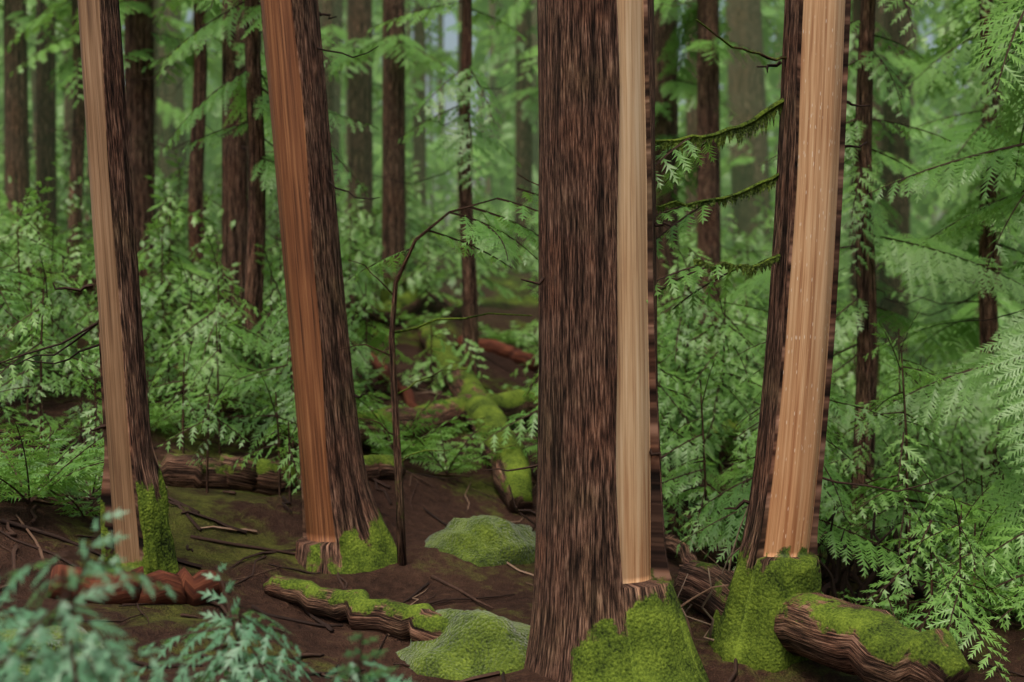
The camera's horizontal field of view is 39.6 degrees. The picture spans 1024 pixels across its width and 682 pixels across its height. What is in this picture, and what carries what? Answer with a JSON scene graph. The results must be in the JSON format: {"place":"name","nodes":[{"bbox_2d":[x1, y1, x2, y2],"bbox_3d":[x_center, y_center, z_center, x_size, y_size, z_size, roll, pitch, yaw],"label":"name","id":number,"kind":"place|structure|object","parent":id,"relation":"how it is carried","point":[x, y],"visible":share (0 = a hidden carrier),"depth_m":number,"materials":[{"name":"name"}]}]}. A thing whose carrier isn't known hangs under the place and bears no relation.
{"place":"outdoors","nodes":[
{"label":"outdoors","id":0,"kind":"place"},
{"bbox_2d":[0,190,1023,681],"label":"forest ground","id":1,"kind":"structure","parent":0,"point":[274,522],"depth_m":8.19,"materials":[{"name":"brown soil"}]},
{"bbox_2d":[0,625,105,677],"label":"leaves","id":2,"kind":"object","parent":1,"relation":"on","point":[56,637],"visible":0.26,"depth_m":5.76,"materials":[{"name":"green plant"}]},
{"bbox_2d":[77,0,178,574],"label":"tree trunk","id":3,"kind":"object","parent":1,"relation":"on","point":[133,482],"visible":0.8,"depth_m":7.32,"materials":[{"name":"brown plant"}]},
{"bbox_2d":[0,507,410,681],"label":"foreground foliage","id":4,"kind":"object","parent":1,"relation":"on","point":[10,663],"visible":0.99,"depth_m":3.78,"materials":[{"name":"green plant"}]},
{"bbox_2d":[260,0,396,573],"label":"tree trunk","id":5,"kind":"object","parent":1,"relation":"on","point":[345,530],"visible":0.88,"depth_m":8.31,"materials":[{"name":"brown plant"}]},
{"bbox_2d":[395,608,529,679],"bbox_3d":[-0.110,1.598,7.208,1.047,0.515,0.914,0,0,0],"label":"moss mound","id":6,"kind":"object","parent":1,"relation":"on","point":[468,644],"visible":0.7,"depth_m":6.91,"materials":[{"name":"green plant"}]},
{"bbox_2d":[424,515,535,566],"bbox_3d":[-0.178,1.284,8.751,0.899,0.432,0.765,0,0,0],"label":"moss boulder","id":7,"kind":"object","parent":1,"relation":"on","point":[483,540],"visible":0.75,"depth_m":8.54,"materials":[{"name":"green plant"}]},
{"bbox_2d":[20,267,974,681],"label":"fallen logs","id":8,"kind":"object","parent":1,"relation":"on","point":[864,643],"visible":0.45,"depth_m":7.53,"materials":[{"name":"green plant"}]},
{"bbox_2d":[0,0,1023,681],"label":"foliage","id":9,"kind":"object","parent":1,"relation":"on","point":[946,254],"visible":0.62,"depth_m":10.71,"materials":[{"name":"green plant"}]},
{"bbox_2d":[0,0,1023,681],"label":"tree trunks","id":10,"kind":"object","parent":1,"relation":"on","point":[242,200],"visible":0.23,"depth_m":16.18,"materials":[{"name":"brown plant"}]},
{"bbox_2d":[0,0,1023,367],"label":"distant conifer foliage","id":11,"kind":"object","parent":1,"relation":"on","point":[484,34],"visible":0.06,"depth_m":34.07,"materials":[{"name":"green plant"}]},
{"bbox_2d":[0,337,1023,681],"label":"fallen twigs","id":12,"kind":"object","parent":1,"relation":"on","point":[836,579],"visible":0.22,"depth_m":8.28,"materials":[{"name":"brown wood"}]},
{"bbox_2d":[0,0,1023,509],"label":"bare twigs","id":13,"kind":"object","parent":1,"relation":"on","point":[656,224],"visible":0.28,"depth_m":9.24,"materials":[{"name":"brown wood"}]},
{"bbox_2d":[524,0,708,681],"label":"tree trunk","id":14,"kind":"object","parent":1,"relation":"on","point":[606,606],"visible":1,"depth_m":6.63,"materials":[{"name":"brown plant"}]},
{"bbox_2d":[707,0,850,672],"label":"tree trunk","id":15,"kind":"object","parent":1,"relation":"on","point":[777,562],"visible":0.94,"depth_m":7.27,"materials":[{"name":"brown plant"}]},
{"bbox_2d":[655,105,782,277],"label":"mossy branches","id":16,"kind":"object","parent":15,"relation":"attached to","point":[719,140],"visible":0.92,"depth_m":7.21,"materials":[{"name":"green plant"}]},
{"bbox_2d":[122,0,971,231],"label":"sky","id":17,"kind":"structure","parent":0,"point":[451,39],"materials":[{"name":"grey"}]}
]}

